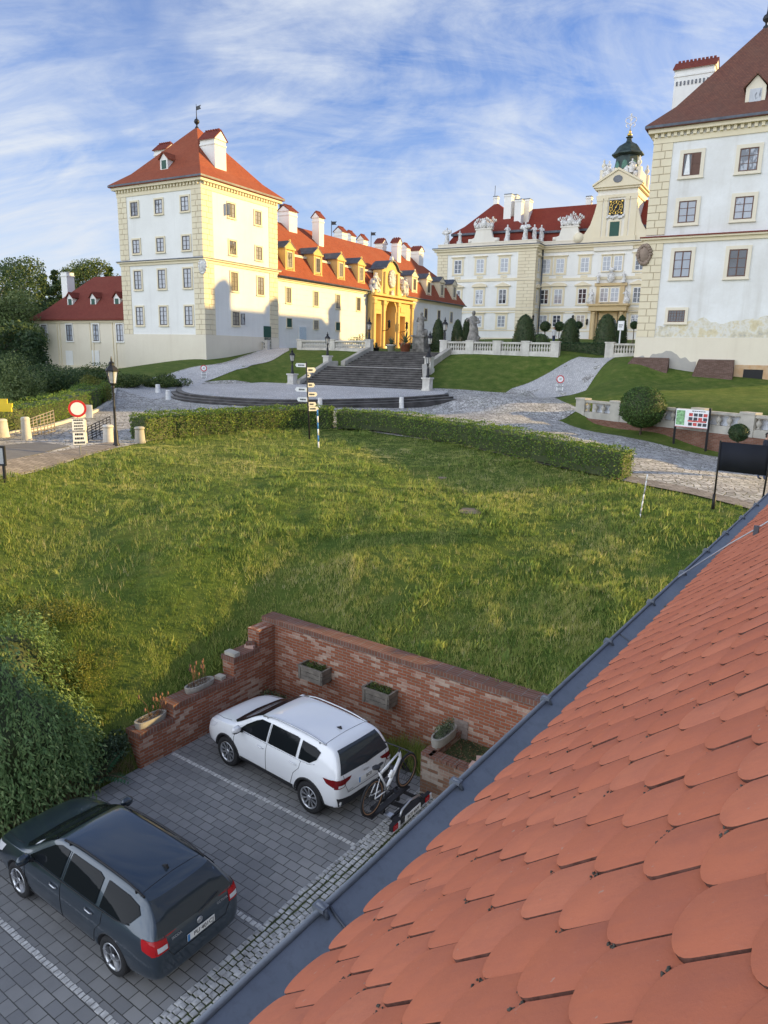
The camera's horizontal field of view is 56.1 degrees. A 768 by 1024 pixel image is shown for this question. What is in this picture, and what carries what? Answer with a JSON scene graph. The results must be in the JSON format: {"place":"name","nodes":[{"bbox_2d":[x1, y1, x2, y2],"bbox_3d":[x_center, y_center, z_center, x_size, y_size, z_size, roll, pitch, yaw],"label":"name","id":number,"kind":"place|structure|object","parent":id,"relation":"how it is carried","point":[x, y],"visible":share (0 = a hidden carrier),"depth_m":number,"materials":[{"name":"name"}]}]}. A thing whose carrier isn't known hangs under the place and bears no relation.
{"place":"outdoors","nodes":[
{"label":"outdoors","id":0,"kind":"place"},
{"bbox_2d":[0,442,67,459],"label":"asphalt road","id":1,"kind":"structure","parent":0,"point":[13,451],"depth_m":28.44,"materials":[{"name":"asphalt"}]},
{"bbox_2d":[117,348,288,398],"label":"path","id":2,"kind":"structure","parent":0,"point":[193,374],"depth_m":62.50,"materials":[{"name":"stone"}]},
{"bbox_2d":[150,788,434,1023],"bbox_3d":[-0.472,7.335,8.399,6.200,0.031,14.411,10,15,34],"label":"sett paving","id":3,"kind":"structure","parent":0,"point":[200,994],"depth_m":11.37,"materials":[{"name":"stone"}]},
{"bbox_2d":[182,382,447,398],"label":"plaza","id":4,"kind":"structure","parent":0,"point":[262,390],"depth_m":53.07,"materials":[{"name":"stone"}]},
{"bbox_2d":[0,339,767,837],"bbox_3d":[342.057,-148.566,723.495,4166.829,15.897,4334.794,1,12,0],"label":"ground","id":5,"kind":"structure","parent":0,"point":[616,377],"depth_m":21.04,"materials":[{"name":"plant"}]},
{"bbox_2d":[0,345,41,380],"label":"shrub","id":6,"kind":"object","parent":5,"relation":"on","point":[19,358],"visible":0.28,"depth_m":60.21,"materials":[{"name":"green plant"}]},
{"bbox_2d":[0,351,47,400],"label":"shrub","id":7,"kind":"object","parent":5,"relation":"on","point":[22,385],"visible":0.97,"depth_m":45.72,"materials":[{"name":"green plant"}]},
{"bbox_2d":[0,262,47,313],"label":"broadleaf tree","id":8,"kind":"object","parent":5,"relation":"on","point":[17,281],"visible":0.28,"depth_m":100.03,"materials":[{"name":"green plant"}]},
{"bbox_2d":[0,288,49,343],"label":"broadleaf tree","id":9,"kind":"object","parent":5,"relation":"on","point":[17,305],"visible":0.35,"depth_m":83.15,"materials":[{"name":"green plant"}]},
{"bbox_2d":[0,319,51,383],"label":"broadleaf tree","id":10,"kind":"object","parent":5,"relation":"on","point":[17,337],"visible":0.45,"depth_m":64.14,"materials":[{"name":"green plant"}]},
{"bbox_2d":[20,417,31,439],"bbox_3d":[-15.970,-3.645,32.119,0.449,1.197,0.438,1,12,0],"label":"bollard","id":11,"kind":"object","parent":5,"relation":"on","point":[26,434],"visible":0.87,"depth_m":31.97,"materials":[{"name":"stone"}]},
{"bbox_2d":[0,255,58,315],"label":"broadleaf tree","id":12,"kind":"object","parent":5,"relation":"on","point":[33,271],"visible":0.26,"depth_m":112.76,"materials":[{"name":"green plant"}]},
{"bbox_2d":[5,362,67,385],"bbox_3d":[-25.534,-10.080,53.126,4.543,1.970,4.124,-11,17,-43],"label":"shrub","id":13,"kind":"object","parent":5,"relation":"on","point":[39,368],"visible":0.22,"depth_m":52.79,"materials":[{"name":"green plant"}]},
{"bbox_2d":[34,273,57,310],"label":"conifer tree","id":14,"kind":"object","parent":5,"relation":"on","point":[48,292],"visible":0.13,"depth_m":122.58,"materials":[{"name":"green plant"}]},
{"bbox_2d":[0,589,101,629],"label":"weed clump","id":15,"kind":"object","parent":5,"relation":"on","point":[59,611],"visible":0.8,"depth_m":17.95,"materials":[{"name":"green plant"}]},
{"bbox_2d":[0,772,107,834],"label":"dry grass patch","id":16,"kind":"object","parent":5,"relation":"on","point":[44,806],"visible":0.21,"depth_m":14.44,"materials":[{"name":"plant"}]},
{"bbox_2d":[46,269,61,300],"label":"conifer tree","id":17,"kind":"object","parent":5,"relation":"on","point":[53,277],"visible":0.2,"depth_m":129.00,"materials":[{"name":"green plant"}]},
{"bbox_2d":[0,378,110,430],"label":"hedge","id":18,"kind":"object","parent":5,"relation":"on","point":[85,394],"visible":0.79,"depth_m":38.69,"materials":[{"name":"green plant"}]},
{"bbox_2d":[0,606,112,838],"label":"bush","id":19,"kind":"object","parent":5,"relation":"on","point":[41,729],"visible":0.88,"depth_m":14.36,"materials":[{"name":"plant"}]},
{"bbox_2d":[0,442,114,475],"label":"footway","id":20,"kind":"structure","parent":5,"relation":"on","point":[26,464],"depth_m":26.82,"materials":[{"name":"stone"}]},
{"bbox_2d":[9,388,116,433],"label":"kerb","id":21,"kind":"structure","parent":5,"relation":"on","point":[102,406],"depth_m":38.61,"materials":[{"name":"stone"}]},
{"bbox_2d":[28,365,107,391],"bbox_3d":[-22.391,-9.524,51.422,5.892,1.967,4.797,1,12,0],"label":"shrub","id":22,"kind":"object","parent":5,"relation":"on","point":[59,379],"visible":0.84,"depth_m":50.35,"materials":[{"name":"green plant"}]},
{"bbox_2d":[30,272,125,368],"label":"annex house","id":23,"kind":"structure","parent":5,"relation":"on","point":[83,325],"depth_m":84.04,"materials":[{"name":"paint"}]},
{"bbox_2d":[68,400,92,454],"bbox_3d":[-11.810,-3.174,28.096,0.875,2.386,0.283,-7,15,-32],"label":"road sign","id":24,"kind":"object","parent":5,"relation":"on","point":[77,408],"visible":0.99,"depth_m":27.90,"materials":[{"name":"metal"}]},
{"bbox_2d":[56,257,119,290],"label":"broadleaf tree","id":25,"kind":"object","parent":5,"relation":"on","point":[92,270],"visible":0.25,"depth_m":130.81,"materials":[{"name":"green plant"}]},
{"bbox_2d":[56,646,122,692],"bbox_3d":[-7.071,3.606,16.765,1.808,0.728,1.654,-2,13,-14],"label":"weed clump","id":26,"kind":"object","parent":5,"relation":"on","point":[79,670],"visible":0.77,"depth_m":16.69,"materials":[{"name":"green plant"}]},
{"bbox_2d":[67,362,122,381],"bbox_3d":[-22.609,-10.905,56.356,4.393,1.770,4.465,1,12,0],"label":"shrub","id":27,"kind":"object","parent":5,"relation":"on","point":[91,370],"visible":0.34,"depth_m":55.51,"materials":[{"name":"green plant"}]},
{"bbox_2d":[79,373,114,401],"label":"shrub","id":28,"kind":"object","parent":5,"relation":"on","point":[107,392],"visible":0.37,"depth_m":47.13,"materials":[{"name":"green plant"}]},
{"bbox_2d":[76,750,129,784],"bbox_3d":[-5.875,5.363,15.115,1.100,0.485,0.969,-2,13,-16],"label":"sumac plant","id":29,"kind":"object","parent":5,"relation":"on","point":[110,762],"visible":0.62,"depth_m":15.13,"materials":[{"name":"green plant"}]},
{"bbox_2d":[105,357,119,445],"bbox_3d":[-11.596,-4.714,30.900,0.588,3.884,0.509,1,12,0],"label":"street lamp","id":30,"kind":"object","parent":5,"relation":"on","point":[111,370],"visible":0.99,"depth_m":30.67,"materials":[{"name":"metal"}]},
{"bbox_2d":[94,726,131,762],"bbox_3d":[-5.870,5.108,15.680,0.834,1.041,1.053,0,13,-5],"label":"weed shrub","id":31,"kind":"object","parent":5,"relation":"on","point":[111,741],"visible":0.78,"depth_m":15.44,"materials":[{"name":"green plant"}]},
{"bbox_2d":[92,747,140,783],"bbox_3d":[-5.816,5.387,15.511,1.160,0.550,1.415,10,15,34],"label":"dry grass patch","id":32,"kind":"object","parent":5,"relation":"on","point":[125,764],"visible":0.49,"depth_m":15.47,"materials":[{"name":"plant"}]},
{"bbox_2d":[114,373,148,387],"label":"shrub","id":33,"kind":"object","parent":5,"relation":"on","point":[129,380],"visible":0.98,"depth_m":53.93,"materials":[{"name":"green plant"}]},
{"bbox_2d":[140,375,178,387],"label":"shrub","id":34,"kind":"object","parent":5,"relation":"on","point":[153,382],"visible":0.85,"depth_m":55.67,"materials":[{"name":"green plant"}]},
{"bbox_2d":[156,372,192,386],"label":"shrub","id":35,"kind":"object","parent":5,"relation":"on","point":[163,375],"visible":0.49,"depth_m":57.46,"materials":[{"name":"green plant"}]},
{"bbox_2d":[107,105,284,366],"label":"castle tower","id":36,"kind":"structure","parent":5,"relation":"on","point":[197,223],"depth_m":72.08,"materials":[{"name":"paint"}]},
{"bbox_2d":[133,269,143,290],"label":"window","id":37,"kind":"structure","parent":36,"relation":"in","point":[137,273],"depth_m":73.54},
{"bbox_2d":[135,305,144,326],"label":"window","id":38,"kind":"structure","parent":36,"relation":"in","point":[139,310],"depth_m":74.30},
{"bbox_2d":[156,268,167,289],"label":"window","id":39,"kind":"structure","parent":36,"relation":"in","point":[161,272],"depth_m":71.92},
{"bbox_2d":[158,305,168,326],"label":"window","id":40,"kind":"structure","parent":36,"relation":"in","point":[163,314],"depth_m":72.68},
{"bbox_2d":[179,194,190,212],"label":"window","id":41,"kind":"structure","parent":36,"relation":"in","point":[184,200],"depth_m":68.80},
{"bbox_2d":[181,234,191,251],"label":"window","id":42,"kind":"structure","parent":36,"relation":"in","point":[186,245],"depth_m":69.57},
{"bbox_2d":[182,267,192,289],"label":"window","id":43,"kind":"structure","parent":36,"relation":"in","point":[187,272],"depth_m":70.27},
{"bbox_2d":[183,304,194,326],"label":"window","id":44,"kind":"structure","parent":36,"relation":"in","point":[188,310],"depth_m":71.04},
{"bbox_2d":[229,270,239,292],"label":"window","id":45,"kind":"structure","parent":36,"relation":"in","point":[234,275],"depth_m":73.02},
{"bbox_2d":[256,275,265,296],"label":"window","id":46,"kind":"structure","parent":36,"relation":"in","point":[260,280],"depth_m":76.54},
{"bbox_2d":[0,732,419,1023],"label":"car park","id":47,"kind":"structure","parent":5,"relation":"on","point":[269,859],"depth_m":12.79,"materials":[{"name":"stone"}]},
{"bbox_2d":[0,917,118,1023],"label":"bay marking","id":48,"kind":"object","parent":47,"relation":"on","point":[98,1010],"visible":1,"depth_m":10.55,"materials":[{"name":"stone"}]},
{"bbox_2d":[0,796,236,979],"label":"estate car","id":49,"kind":"object","parent":47,"relation":"on","point":[125,887],"visible":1,"depth_m":10.91,"materials":[{"name":"grey paint"}]},
{"bbox_2d":[172,752,354,845],"bbox_3d":[-2.686,5.860,14.928,5.215,0.014,0.104,10,15,34],"label":"bay marking","id":50,"kind":"object","parent":47,"relation":"on","point":[271,803],"visible":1,"depth_m":14.73,"materials":[{"name":"paint"}]},
{"bbox_2d":[209,694,390,813],"bbox_3d":[-1.964,4.905,15.678,4.250,1.570,2.177,11,16,38],"label":"compact suv","id":51,"kind":"object","parent":47,"relation":"on","point":[317,755],"visible":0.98,"depth_m":14.71,"materials":[{"name":"white paint"}]},
{"bbox_2d":[367,770,431,832],"bbox_3d":[0.114,5.351,13.932,1.006,0.837,1.510,10,15,34],"label":"bike rack","id":52,"kind":"object","parent":51,"relation":"attached to","point":[408,809],"visible":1,"depth_m":13.83,"materials":[{"name":"black"}]},
{"bbox_2d":[360,741,416,816],"bbox_3d":[0.116,5.051,13.737,0.686,1.001,1.854,10,15,34],"label":"bicycle","id":53,"kind":"object","parent":52,"relation":"on","point":[391,774],"visible":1,"depth_m":13.66,"materials":[{"name":"white metal"}]},
{"bbox_2d":[385,730,429,775],"bbox_3d":[0.747,5.370,16.060,1.755,0.604,1.190,10,15,34],"label":"weed patch","id":54,"kind":"object","parent":47,"relation":"on","point":[412,748],"visible":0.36,"depth_m":16.14,"materials":[{"name":"green plant"}]},
{"bbox_2d":[420,730,489,798],"bbox_3d":[2.206,5.564,14.749,2.692,1.050,1.278,10,15,34],"label":"brick planter","id":55,"kind":"object","parent":47,"relation":"on","point":[455,756],"visible":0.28,"depth_m":14.87,"materials":[{"name":"brick"}]},
{"bbox_2d":[431,717,456,748],"bbox_3d":[1.283,4.653,15.325,0.306,0.444,0.867,10,15,34],"label":"stone trough","id":56,"kind":"object","parent":55,"relation":"on","point":[443,735],"visible":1,"depth_m":15.21,"materials":[{"name":"stone"}]},
{"bbox_2d":[128,401,334,440],"bbox_3d":[-7.399,-4.753,36.935,11.342,1.630,2.587,-8,15,-35],"label":"hedge","id":57,"kind":"object","parent":5,"relation":"on","point":[185,423],"visible":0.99,"depth_m":36.43,"materials":[{"name":"green plant"}]},
{"bbox_2d":[295,362,318,438],"bbox_3d":[-3.781,-5.326,35.247,1.159,3.963,0.240,1,12,-3],"label":"fingerpost","id":58,"kind":"object","parent":5,"relation":"on","point":[305,389],"visible":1,"depth_m":35.10,"materials":[{"name":"metal"}]},
{"bbox_2d":[171,386,454,407],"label":"curved steps","id":59,"kind":"structure","parent":5,"relation":"on","point":[391,402],"depth_m":47.96,"materials":[{"name":"stone"}]},
{"bbox_2d":[296,339,373,351],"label":"balustrade","id":60,"kind":"object","parent":5,"relation":"on","point":[333,345],"visible":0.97,"depth_m":70.96,"materials":[{"name":"stone"}]},
{"bbox_2d":[126,612,548,768],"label":"brick wall","id":61,"kind":"structure","parent":5,"relation":"on","point":[485,711],"depth_m":16.81,"materials":[{"name":"brick"}]},
{"bbox_2d":[134,692,168,729],"bbox_3d":[-5.157,4.348,16.067,0.335,0.679,0.964,10,15,34],"label":"stone trough","id":62,"kind":"object","parent":61,"relation":"on","point":[150,719],"visible":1,"depth_m":16.03,"materials":[{"name":"grey stone"}]},
{"bbox_2d":[184,658,213,693],"bbox_3d":[-4.395,3.850,17.059,0.352,0.652,0.836,10,15,34],"label":"stone trough","id":63,"kind":"object","parent":61,"relation":"on","point":[204,682],"visible":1,"depth_m":17.04,"materials":[{"name":"grey stone"}]},
{"bbox_2d":[297,659,331,685],"bbox_3d":[-1.723,3.977,17.840,0.800,0.457,0.395,10,15,34],"label":"wooden planter","id":64,"kind":"object","parent":61,"relation":"attached to","point":[320,675],"visible":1,"depth_m":17.71,"materials":[{"name":"grey wood"}]},
{"bbox_2d":[361,681,397,709],"bbox_3d":[-0.103,4.255,16.719,0.780,0.462,0.395,10,15,34],"label":"wooden planter","id":65,"kind":"object","parent":61,"relation":"attached to","point":[385,699],"visible":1,"depth_m":16.59,"materials":[{"name":"grey wood"}]},
{"bbox_2d":[286,347,451,390],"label":"staircase","id":66,"kind":"structure","parent":5,"relation":"on","point":[389,369],"depth_m":60.63,"materials":[{"name":"stone"}]},
{"bbox_2d":[277,204,466,347],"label":"palace wing","id":67,"kind":"structure","parent":5,"relation":"on","point":[341,284],"depth_m":93.86,"materials":[{"name":"paint"}]},
{"bbox_2d":[410,312,428,351],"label":"statue","id":68,"kind":"object","parent":5,"relation":"on","point":[420,340],"visible":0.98,"depth_m":68.61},
{"bbox_2d":[431,318,443,342],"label":"topiary","id":69,"kind":"object","parent":5,"relation":"on","point":[437,333],"visible":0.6,"depth_m":70.33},
{"bbox_2d":[450,319,463,349],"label":"topiary","id":70,"kind":"object","parent":5,"relation":"on","point":[457,331],"visible":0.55,"depth_m":71.48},
{"bbox_2d":[462,311,481,349],"bbox_3d":[7.892,-15.802,63.993,1.420,4.064,1.400,8,14,29],"label":"statue","id":71,"kind":"object","parent":5,"relation":"on","point":[473,319],"visible":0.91,"depth_m":63.64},
{"bbox_2d":[192,493,767,1023],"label":"tiled roof","id":72,"kind":"object","parent":5,"relation":"on","point":[584,843],"visible":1,"depth_m":1.76,"materials":[{"name":"tile"}]},
{"bbox_2d":[334,407,636,480],"bbox_3d":[3.723,-3.616,33.500,2.898,1.625,18.006,-9,16,-40],"label":"hedge","id":73,"kind":"object","parent":5,"relation":"on","point":[592,458],"visible":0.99,"depth_m":31.23,"materials":[{"name":"green plant"}]},
{"bbox_2d":[439,340,561,356],"bbox_3d":[9.815,-14.064,62.187,10.931,1.432,0.580,8,14,29],"label":"balustrade","id":74,"kind":"object","parent":5,"relation":"on","point":[498,347],"visible":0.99,"depth_m":61.73,"materials":[{"name":"stone"}]},
{"bbox_2d":[512,314,536,346],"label":"topiary","id":75,"kind":"object","parent":5,"relation":"on","point":[525,329],"visible":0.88,"depth_m":63.83,"materials":[{"name":"plant"}]},
{"bbox_2d":[432,113,649,339],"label":"palace","id":76,"kind":"structure","parent":5,"relation":"on","point":[511,262],"depth_m":136.56,"materials":[{"name":"paint"}]},
{"bbox_2d":[451,257,464,279],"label":"window","id":77,"kind":"structure","parent":76,"relation":"in","point":[458,262],"depth_m":142.86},
{"bbox_2d":[472,283,486,305],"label":"window","id":78,"kind":"structure","parent":76,"relation":"in","point":[479,293],"depth_m":141.68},
{"bbox_2d":[473,256,486,279],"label":"window","id":79,"kind":"structure","parent":76,"relation":"in","point":[480,261],"depth_m":140.58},
{"bbox_2d":[494,312,508,328],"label":"window","id":80,"kind":"structure","parent":76,"relation":"in","point":[500,317],"depth_m":140.47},
{"bbox_2d":[495,282,510,305],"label":"window","id":81,"kind":"structure","parent":76,"relation":"in","point":[502,292],"depth_m":139.42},
{"bbox_2d":[497,254,511,278],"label":"window","id":82,"kind":"structure","parent":76,"relation":"in","point":[504,262],"depth_m":138.23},
{"bbox_2d":[538,283,552,305],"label":"window","id":83,"kind":"structure","parent":76,"relation":"in","point":[545,288],"depth_m":138.74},
{"bbox_2d":[540,256,553,278],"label":"window","id":84,"kind":"structure","parent":76,"relation":"in","point":[547,260],"depth_m":137.62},
{"bbox_2d":[551,282,566,305],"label":"window","id":85,"kind":"structure","parent":76,"relation":"in","point":[558,293],"depth_m":137.52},
{"bbox_2d":[553,255,568,279],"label":"window","id":86,"kind":"structure","parent":76,"relation":"in","point":[560,261],"depth_m":136.42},
{"bbox_2d":[574,282,590,305],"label":"window","id":87,"kind":"structure","parent":76,"relation":"in","point":[582,289],"depth_m":135.34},
{"bbox_2d":[577,254,593,277],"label":"window","id":88,"kind":"structure","parent":76,"relation":"in","point":[585,260],"depth_m":134.17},
{"bbox_2d":[612,253,624,271],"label":"window","id":89,"kind":"structure","parent":76,"relation":"in","point":[618,259],"depth_m":131.19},
{"bbox_2d":[629,280,640,304],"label":"window","id":90,"kind":"structure","parent":76,"relation":"in","point":[635,289],"depth_m":130.78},
{"bbox_2d":[559,318,579,342],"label":"topiary","id":91,"kind":"object","parent":5,"relation":"on","point":[570,332],"visible":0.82,"depth_m":63.94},
{"bbox_2d":[560,341,604,355],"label":"hedge","id":92,"kind":"object","parent":5,"relation":"on","point":[595,348],"visible":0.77,"depth_m":60.09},
{"bbox_2d":[593,313,618,351],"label":"topiary","id":93,"kind":"object","parent":5,"relation":"on","point":[606,329],"visible":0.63,"depth_m":60.44,"materials":[{"name":"plant"}]},
{"bbox_2d":[604,342,634,357],"bbox_3d":[19.385,-12.880,57.715,3.312,1.432,0.580,8,14,29],"label":"balustrade","id":94,"kind":"object","parent":5,"relation":"on","point":[611,349],"visible":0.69,"depth_m":57.89,"materials":[{"name":"stone"}]},
{"bbox_2d":[616,315,627,348],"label":"topiary","id":95,"kind":"object","parent":5,"relation":"on","point":[623,339],"visible":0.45,"depth_m":63.88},
{"bbox_2d":[619,385,667,434],"bbox_3d":[14.178,-5.524,39.362,2.634,2.798,2.660,1,12,0],"label":"ball tree","id":96,"kind":"object","parent":5,"relation":"on","point":[642,406],"visible":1,"depth_m":38.60,"materials":[{"name":"green plant"}]},
{"bbox_2d":[575,397,767,451],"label":"balustrade","id":97,"kind":"object","parent":5,"relation":"on","point":[604,413],"visible":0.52,"depth_m":37.69,"materials":[{"name":"stone"}]},
{"bbox_2d":[624,476,753,508],"bbox_3d":[11.175,-0.311,23.404,1.134,0.422,8.266,-6,14,-30],"label":"paving strip","id":98,"kind":"object","parent":5,"relation":"on","point":[698,492],"visible":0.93,"depth_m":24.75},
{"bbox_2d":[672,408,711,450],"bbox_3d":[15.880,-4.226,37.261,0.152,2.376,1.871,-10,17,-41],"label":"info board","id":99,"kind":"object","parent":5,"relation":"on","point":[691,418],"visible":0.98,"depth_m":37.02,"materials":[{"name":"metal"}]},
{"bbox_2d":[628,9,767,379],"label":"castle tower","id":100,"kind":"structure","parent":5,"relation":"on","point":[701,254],"depth_m":50.41,"materials":[{"name":"paint"}]},
{"bbox_2d":[663,307,688,324],"bbox_3d":[21.187,-14.207,52.206,1.610,1.210,0.170,8,14,29],"label":"window","id":101,"kind":"structure","parent":100,"relation":"in","point":[673,315],"depth_m":52.20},
{"bbox_2d":[667,247,695,280],"bbox_3d":[21.276,-17.707,51.421,1.702,2.254,0.170,8,14,29],"label":"window","id":102,"kind":"structure","parent":100,"relation":"in","point":[682,259],"depth_m":51.44,"materials":[{"name":"glass"}]},
{"bbox_2d":[673,196,700,226],"bbox_3d":[21.328,-21.145,50.670,1.702,1.904,0.170,8,14,29],"label":"window","id":103,"kind":"structure","parent":100,"relation":"in","point":[687,209],"depth_m":50.68,"materials":[{"name":"glass"}]},
{"bbox_2d":[677,148,705,179],"bbox_3d":[21.362,-24.175,50.015,1.702,1.904,0.170,8,14,29],"label":"window","id":104,"kind":"structure","parent":100,"relation":"in","point":[683,153],"depth_m":50.06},
{"bbox_2d":[722,245,752,279],"bbox_3d":[24.397,-17.215,49.717,1.702,2.254,0.170,8,14,29],"label":"window","id":105,"kind":"structure","parent":100,"relation":"in","point":[737,258],"depth_m":49.72,"materials":[{"name":"glass"}]},
{"bbox_2d":[728,191,758,222],"bbox_3d":[24.450,-20.702,48.955,1.702,1.904,0.170,8,14,29],"label":"window","id":106,"kind":"structure","parent":100,"relation":"in","point":[743,208],"depth_m":48.96,"materials":[{"name":"glass"}]},
{"bbox_2d":[733,142,763,175],"bbox_3d":[24.476,-23.685,48.315,1.702,1.904,0.170,8,14,29],"label":"window","id":107,"kind":"structure","parent":100,"relation":"in","point":[748,160],"depth_m":48.32,"materials":[{"name":"glass"}]},
{"bbox_2d":[733,365,767,379],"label":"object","id":108,"kind":"structure","parent":100,"relation":"in","point":[746,371],"depth_m":50.39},
{"bbox_2d":[728,423,749,442],"bbox_3d":[15.993,-2.975,32.560,0.939,2.082,0.926,1,12,0],"label":"ball tree","id":109,"kind":"object","parent":5,"relation":"on","point":[739,432],"visible":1,"depth_m":32.17,"materials":[{"name":"green plant"}]},
{"bbox_2d":[711,441,767,508],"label":"sign board","id":110,"kind":"object","parent":5,"relation":"on","point":[743,458],"visible":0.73,"depth_m":22.11,"materials":[{"name":"metal"}]},
{"bbox_2d":[0,351,767,508],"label":"road","id":111,"kind":"structure","parent":0,"point":[529,410],"depth_m":38.50,"materials":[{"name":"stone"}]},
{"bbox_2d":[30,410,54,435],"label":"gate","id":112,"kind":"structure","parent":111,"relation":"on","point":[40,427],"depth_m":34.23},
{"bbox_2d":[0,0,767,303],"label":"sky","id":113,"kind":"structure","parent":0,"point":[404,119],"materials":[{"name":"blue"}]},
{"bbox_2d":[513,357,614,397],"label":"path","id":114,"kind":"structure","parent":0,"point":[574,371],"depth_m":56.48,"materials":[{"name":"stone"}]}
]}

